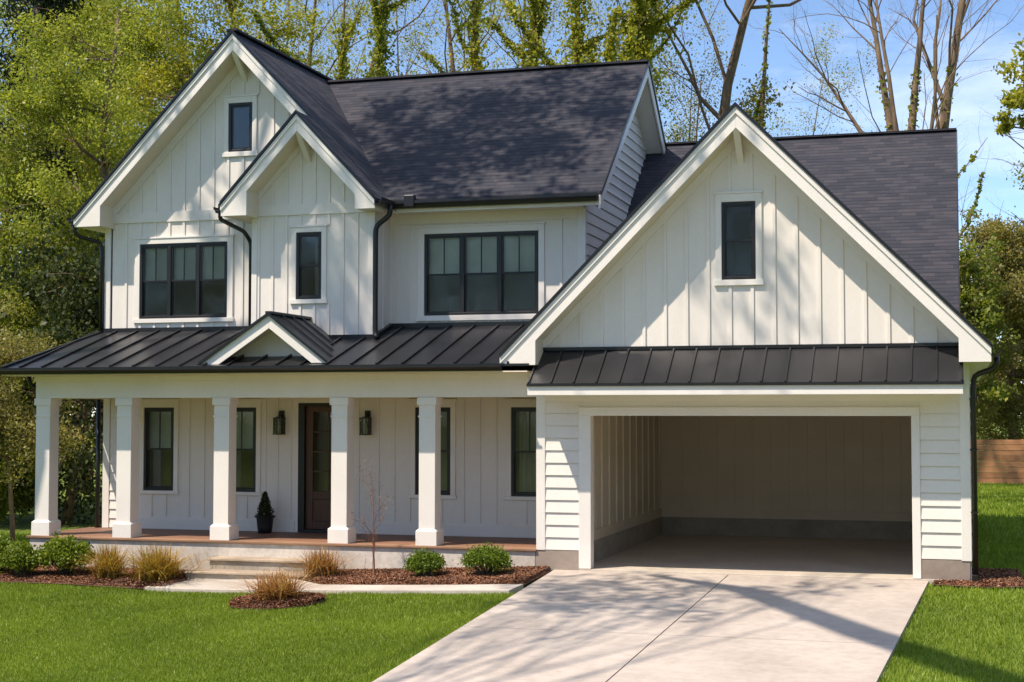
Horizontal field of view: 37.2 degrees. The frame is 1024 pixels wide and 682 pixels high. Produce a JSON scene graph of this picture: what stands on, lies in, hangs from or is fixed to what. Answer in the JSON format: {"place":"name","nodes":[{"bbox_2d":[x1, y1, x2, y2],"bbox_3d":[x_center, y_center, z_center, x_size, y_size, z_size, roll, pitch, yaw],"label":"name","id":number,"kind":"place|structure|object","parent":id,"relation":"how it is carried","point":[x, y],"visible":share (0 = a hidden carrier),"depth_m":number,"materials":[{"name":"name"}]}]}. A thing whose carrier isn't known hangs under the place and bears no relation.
{"place":"outdoors","nodes":[
{"label":"outdoors","id":0,"kind":"place"},
{"bbox_2d":[0,0,99,506],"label":"conifer","id":1,"kind":"object","parent":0,"point":[62,5],"visible":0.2,"depth_m":39.37,"materials":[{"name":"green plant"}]},
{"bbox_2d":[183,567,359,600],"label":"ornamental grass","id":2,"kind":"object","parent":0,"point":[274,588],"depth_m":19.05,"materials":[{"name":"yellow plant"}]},
{"bbox_2d":[145,579,522,594],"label":"path","id":3,"kind":"structure","parent":0,"point":[196,585],"depth_m":19.98,"materials":[{"name":"concrete"}]},
{"bbox_2d":[0,425,1023,681],"bbox_3d":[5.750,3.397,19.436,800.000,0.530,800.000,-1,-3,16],"label":"ground","id":4,"kind":"structure","parent":0,"point":[22,525],"depth_m":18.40,"materials":[{"name":"green plant"}]},
{"bbox_2d":[0,257,83,525],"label":"leafy tree","id":5,"kind":"object","parent":4,"relation":"on","point":[4,505],"visible":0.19,"depth_m":32.99,"materials":[{"name":"green plant"}]},
{"bbox_2d":[0,293,92,542],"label":"leafy tree","id":6,"kind":"object","parent":4,"relation":"on","point":[27,435],"visible":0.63,"depth_m":28.24,"materials":[{"name":"green plant"}]},
{"bbox_2d":[0,113,104,507],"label":"leafy tree","id":7,"kind":"object","parent":4,"relation":"on","point":[9,154],"visible":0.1,"depth_m":36.50,"materials":[{"name":"green plant"}]},
{"bbox_2d":[0,192,104,526],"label":"leafy tree","id":8,"kind":"object","parent":4,"relation":"on","point":[76,309],"visible":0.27,"depth_m":31.90,"materials":[{"name":"green plant"}]},
{"bbox_2d":[0,0,165,481],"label":"leafy tree","id":9,"kind":"object","parent":4,"relation":"on","point":[1,83],"visible":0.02,"depth_m":52.06,"materials":[{"name":"green plant"}]},
{"bbox_2d":[0,566,182,588],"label":"flower bed","id":10,"kind":"object","parent":4,"relation":"on","point":[91,584],"visible":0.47,"depth_m":21.68,"materials":[{"name":"soil"}]},
{"bbox_2d":[0,534,21,551],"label":"leafy shrub","id":11,"kind":"object","parent":10,"relation":"on","point":[4,542],"visible":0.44,"depth_m":22.48,"materials":[{"name":"green plant"}]},
{"bbox_2d":[0,540,45,574],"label":"leafy shrub","id":12,"kind":"object","parent":10,"relation":"on","point":[16,556],"visible":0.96,"depth_m":22.04,"materials":[{"name":"green plant"}]},
{"bbox_2d":[36,529,97,574],"bbox_3d":[-6.539,3.130,22.347,0.922,0.731,0.976,-1,-3,16],"label":"leafy shrub","id":13,"kind":"object","parent":10,"relation":"on","point":[62,555],"visible":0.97,"depth_m":22.11,"materials":[{"name":"green plant"}]},
{"bbox_2d":[70,540,138,578],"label":"ornamental grass","id":14,"kind":"object","parent":10,"relation":"on","point":[110,556],"depth_m":21.81,"materials":[{"name":"yellow plant"}]},
{"bbox_2d":[73,542,235,582],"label":"ornamental grass","id":15,"kind":"object","parent":10,"relation":"on","point":[152,566],"depth_m":21.56,"materials":[{"name":"yellow plant"}]},
{"bbox_2d":[0,565,1023,607],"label":"bark chips","id":16,"kind":"object","parent":10,"relation":"on","point":[988,575],"visible":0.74,"depth_m":20.54,"materials":[{"name":"brown wood"}]},
{"bbox_2d":[0,0,185,492],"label":"leafy tree","id":17,"kind":"object","parent":4,"relation":"on","point":[149,42],"visible":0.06,"depth_m":45.55,"materials":[{"name":"green plant"}]},
{"bbox_2d":[0,0,202,470],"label":"leafy tree","id":18,"kind":"object","parent":4,"relation":"on","point":[109,109],"visible":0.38,"depth_m":36.22,"materials":[{"name":"green plant"}]},
{"bbox_2d":[46,0,289,188],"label":"leafy tree","id":19,"kind":"object","parent":4,"relation":"on","point":[180,64],"visible":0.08,"depth_m":47.22,"materials":[{"name":"green plant"}]},
{"bbox_2d":[88,0,333,166],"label":"leafy tree","id":20,"kind":"object","parent":4,"relation":"on","point":[157,89],"visible":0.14,"depth_m":42.92,"materials":[{"name":"green plant"}]},
{"bbox_2d":[230,593,324,608],"bbox_3d":[-2.960,3.274,19.166,1.240,0.113,1.000,-1,-3,16],"label":"flower bed","id":21,"kind":"object","parent":4,"relation":"on","point":[319,600],"visible":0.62,"depth_m":18.80,"materials":[{"name":"soil"}]},
{"bbox_2d":[227,0,354,77],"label":"young tree","id":22,"kind":"object","parent":4,"relation":"on","point":[317,42],"visible":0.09,"depth_m":56.02,"materials":[{"name":"green plant"}]},
{"bbox_2d":[224,0,415,77],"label":"ivy tree","id":23,"kind":"object","parent":4,"relation":"on","point":[380,9],"visible":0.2,"depth_m":42.53,"materials":[{"name":"green plant"}]},
{"bbox_2d":[263,0,420,78],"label":"ivy tree","id":24,"kind":"object","parent":4,"relation":"on","point":[332,19],"visible":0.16,"depth_m":48.28,"materials":[{"name":"green plant"}]},
{"bbox_2d":[277,0,460,78],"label":"young tree","id":25,"kind":"object","parent":4,"relation":"on","point":[321,65],"visible":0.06,"depth_m":58.91,"materials":[{"name":"green plant"}]},
{"bbox_2d":[320,0,417,79],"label":"ivy tree","id":26,"kind":"object","parent":4,"relation":"on","point":[343,42],"visible":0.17,"depth_m":46.08,"materials":[{"name":"green plant"}]},
{"bbox_2d":[328,0,440,75],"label":"young tree","id":27,"kind":"object","parent":4,"relation":"on","point":[397,64],"visible":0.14,"depth_m":52.84,"materials":[{"name":"green plant"}]},
{"bbox_2d":[318,0,463,78],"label":"ivy tree","id":28,"kind":"object","parent":4,"relation":"on","point":[400,30],"visible":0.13,"depth_m":45.26,"materials":[{"name":"green plant"}]},
{"bbox_2d":[311,568,550,584],"bbox_3d":[-1.236,3.226,20.748,3.300,0.208,1.520,-1,-3,16],"label":"flower bed","id":29,"kind":"object","parent":4,"relation":"on","point":[536,575],"visible":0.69,"depth_m":20.23,"materials":[{"name":"brown wood"}]},
{"bbox_2d":[270,545,376,578],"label":"ornamental grass","id":30,"kind":"object","parent":29,"relation":"on","point":[319,565],"depth_m":21.19,"materials":[{"name":"yellow plant"}]},
{"bbox_2d":[350,456,393,571],"bbox_3d":[-1.960,2.461,21.265,0.582,1.795,0.628,2,-3,-39],"label":"sapling","id":31,"kind":"object","parent":29,"relation":"on","point":[373,543],"visible":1,"depth_m":21.23,"materials":[{"name":"red plant"}]},
{"bbox_2d":[401,547,447,575],"bbox_3d":[-1.167,3.041,20.692,0.632,0.464,0.680,-1,-3,16],"label":"boxwood shrub","id":32,"kind":"object","parent":29,"relation":"on","point":[423,562],"visible":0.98,"depth_m":20.57,"materials":[{"name":"green plant"}]},
{"bbox_2d":[452,542,514,574],"bbox_3d":[-0.359,2.966,20.478,0.820,0.519,0.768,1,-3,-16],"label":"boxwood shrub","id":33,"kind":"object","parent":29,"relation":"on","point":[491,558],"visible":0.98,"depth_m":20.36,"materials":[{"name":"green plant"}]},
{"bbox_2d":[339,0,549,73],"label":"young tree","id":34,"kind":"object","parent":4,"relation":"on","point":[463,61],"visible":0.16,"depth_m":57.40,"materials":[{"name":"green plant"}]},
{"bbox_2d":[390,0,504,73],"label":"twin trunk tree","id":35,"kind":"object","parent":4,"relation":"on","point":[448,33],"visible":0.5,"depth_m":47.48,"materials":[{"name":"brown plant"}]},
{"bbox_2d":[0,28,1000,585],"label":"house","id":36,"kind":"structure","parent":4,"relation":"on","point":[580,316],"depth_m":23.20,"materials":[{"name":"white paint"}]},
{"bbox_2d":[139,399,179,493],"bbox_3d":[-5.600,1.733,25.178,0.790,1.535,1.142,-1,-3,16],"label":"window","id":37,"kind":"structure","parent":36,"relation":"in","point":[159,427],"depth_m":24.72,"materials":[{"name":"black glass"}]},
{"bbox_2d":[133,234,234,322],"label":"window","id":38,"kind":"structure","parent":36,"relation":"in","point":[188,279],"depth_m":24.80,"materials":[{"name":"black glass"}]},
{"bbox_2d":[222,93,258,156],"bbox_3d":[-4.265,-3.454,24.869,0.620,1.000,0.842,-1,-3,16],"label":"window","id":39,"kind":"structure","parent":36,"relation":"in","point":[240,111],"depth_m":24.54,"materials":[{"name":"black paint"}]},
{"bbox_2d":[236,399,262,495],"bbox_3d":[-4.185,1.714,24.762,0.760,1.535,1.142,-1,-3,16],"label":"window","id":40,"kind":"structure","parent":36,"relation":"in","point":[248,423],"depth_m":24.30,"materials":[{"name":"black glass"}]},
{"bbox_2d":[255,491,275,532],"bbox_3d":[-3.858,2.674,23.788,0.315,0.655,0.342,-1,-3,16],"label":"planter","id":41,"kind":"object","parent":36,"relation":"on","point":[265,522],"visible":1,"depth_m":23.70,"materials":[{"name":"green plant"}]},
{"bbox_2d":[273,411,285,434],"bbox_3d":[-3.669,1.289,23.983,0.152,0.378,0.180,-1,-3,16],"label":"wall lantern","id":42,"kind":"object","parent":36,"relation":"attached to","point":[277,426],"depth_m":23.97,"materials":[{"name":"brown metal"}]},
{"bbox_2d":[289,224,327,303],"bbox_3d":[-2.967,-1.154,23.859,0.620,1.210,1.142,-1,-3,16],"label":"window","id":43,"kind":"structure","parent":36,"relation":"in","point":[303,265],"depth_m":23.39,"materials":[{"name":"black paint"}]},
{"bbox_2d":[298,403,331,532],"bbox_3d":[-2.917,1.990,23.866,0.930,2.030,0.140,-1,-3,16],"label":"front door","id":44,"kind":"structure","parent":36,"relation":"in","point":[314,507],"depth_m":23.93,"materials":[{"name":"brown wood"}]},
{"bbox_2d":[359,411,371,434],"bbox_3d":[-2.268,1.270,23.572,0.152,0.378,0.180,-1,-3,16],"label":"wall lantern","id":45,"kind":"object","parent":36,"relation":"attached to","point":[368,422],"depth_m":23.57,"materials":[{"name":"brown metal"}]},
{"bbox_2d":[408,399,456,498],"bbox_3d":[-1.201,1.655,23.390,0.780,1.525,0.189,-1,-3,16],"label":"window","id":46,"kind":"structure","parent":36,"relation":"in","point":[448,409],"depth_m":23.38,"materials":[{"name":"black paint"}]},
{"bbox_2d":[416,221,545,320],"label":"window","id":47,"kind":"structure","parent":36,"relation":"in","point":[467,273],"depth_m":23.39,"materials":[{"name":"black glass"}]},
{"bbox_2d":[504,399,535,499],"bbox_3d":[0.406,1.656,23.415,0.770,1.525,1.142,-1,-3,16],"label":"window","id":48,"kind":"structure","parent":36,"relation":"in","point":[520,414],"depth_m":22.99,"materials":[{"name":"black glass"}]},
{"bbox_2d":[713,190,763,285],"bbox_3d":[3.201,-1.358,20.958,0.665,1.270,1.142,-1,-3,16],"label":"window","id":49,"kind":"structure","parent":36,"relation":"in","point":[738,223],"depth_m":20.50,"materials":[{"name":"glass"}]},
{"bbox_2d":[401,0,605,72],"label":"ivy tree","id":50,"kind":"object","parent":4,"relation":"on","point":[474,48],"visible":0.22,"depth_m":43.23,"materials":[{"name":"green plant"}]},
{"bbox_2d":[425,0,602,69],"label":"ivy tree","id":51,"kind":"object","parent":4,"relation":"on","point":[523,36],"visible":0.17,"depth_m":46.73,"materials":[{"name":"green plant"}]},
{"bbox_2d":[443,0,625,68],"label":"young tree","id":52,"kind":"object","parent":4,"relation":"on","point":[506,64],"visible":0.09,"depth_m":55.72,"materials":[{"name":"green plant"}]},
{"bbox_2d":[462,0,670,139],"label":"young tree","id":53,"kind":"object","parent":4,"relation":"on","point":[570,29],"visible":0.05,"depth_m":54.63,"materials":[{"name":"green plant"}]},
{"bbox_2d":[502,0,689,138],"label":"ivy tree","id":54,"kind":"object","parent":4,"relation":"on","point":[669,36],"visible":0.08,"depth_m":43.20,"materials":[{"name":"green plant"}]},
{"bbox_2d":[464,0,740,125],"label":"ivy tree","id":55,"kind":"object","parent":4,"relation":"on","point":[650,27],"visible":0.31,"depth_m":41.60,"materials":[{"name":"green plant"}]},
{"bbox_2d":[605,0,741,141],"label":"young tree","id":56,"kind":"object","parent":4,"relation":"on","point":[681,128],"visible":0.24,"depth_m":53.80,"materials":[{"name":"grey plant"}]},
{"bbox_2d":[618,17,744,141],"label":"young tree","id":57,"kind":"object","parent":4,"relation":"on","point":[698,113],"visible":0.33,"depth_m":45.62,"materials":[{"name":"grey plant"}]},
{"bbox_2d":[597,0,800,129],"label":"bare tree","id":58,"kind":"object","parent":4,"relation":"on","point":[728,76],"visible":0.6,"depth_m":42.23,"materials":[{"name":"brown plant"}]},
{"bbox_2d":[723,0,807,129],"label":"tree","id":59,"kind":"object","parent":4,"relation":"on","point":[759,109],"visible":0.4,"depth_m":41.47,"materials":[{"name":"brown plant"}]},
{"bbox_2d":[764,7,889,136],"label":"young tree","id":60,"kind":"object","parent":4,"relation":"on","point":[832,72],"visible":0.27,"depth_m":55.89,"materials":[{"name":"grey plant"}]},
{"bbox_2d":[735,0,1023,268],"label":"bare tree","id":61,"kind":"object","parent":4,"relation":"on","point":[895,122],"visible":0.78,"depth_m":36.19,"materials":[{"name":"brown plant"}]},
{"bbox_2d":[824,0,1020,130],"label":"bare tree","id":62,"kind":"object","parent":4,"relation":"on","point":[914,94],"visible":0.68,"depth_m":37.94,"materials":[{"name":"brown plant"}]},
{"bbox_2d":[932,568,1023,586],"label":"flower bed","id":63,"kind":"object","parent":4,"relation":"on","point":[984,584],"visible":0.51,"depth_m":19.18,"materials":[{"name":"soil"}]},
{"bbox_2d":[959,233,1020,411],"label":"leafy tree","id":64,"kind":"object","parent":4,"relation":"on","point":[974,302],"visible":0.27,"depth_m":48.12,"materials":[{"name":"green plant"}]},
{"bbox_2d":[958,201,1023,472],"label":"leafy tree","id":65,"kind":"object","parent":4,"relation":"on","point":[1009,411],"visible":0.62,"depth_m":50.12,"materials":[{"name":"green plant"}]},
{"bbox_2d":[970,439,1023,483],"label":"board fence","id":66,"kind":"object","parent":4,"relation":"on","point":[993,465],"visible":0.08,"depth_m":45.97,"materials":[{"name":"brown wood"}]},
{"bbox_2d":[977,107,1023,236],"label":"bare tree","id":67,"kind":"object","parent":4,"relation":"on","point":[1010,164],"visible":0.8,"depth_m":33.90,"materials":[{"name":"plant"}]},
{"bbox_2d":[989,152,1023,396],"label":"leafy tree","id":68,"kind":"object","parent":4,"relation":"on","point":[1019,172],"visible":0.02,"depth_m":54.34,"materials":[{"name":"green plant"}]},
{"bbox_2d":[991,7,1023,139],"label":"leafy tree","id":69,"kind":"object","parent":4,"relation":"on","point":[1010,100],"visible":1,"depth_m":24.76,"materials":[{"name":"green plant"}]},
{"bbox_2d":[0,0,1023,416],"label":"sky","id":70,"kind":"structure","parent":0,"point":[979,90],"materials":[{"name":"blue"}]},
{"bbox_2d":[61,329,1023,451],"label":"wood","id":71,"kind":"object","parent":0,"point":[970,426],"depth_m":79.78,"materials":[{"name":"green plant"}]},
{"bbox_2d":[372,570,928,681],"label":"driveway","id":72,"kind":"structure","parent":0,"point":[577,626],"depth_m":16.06,"materials":[{"name":"concrete"}]}
]}

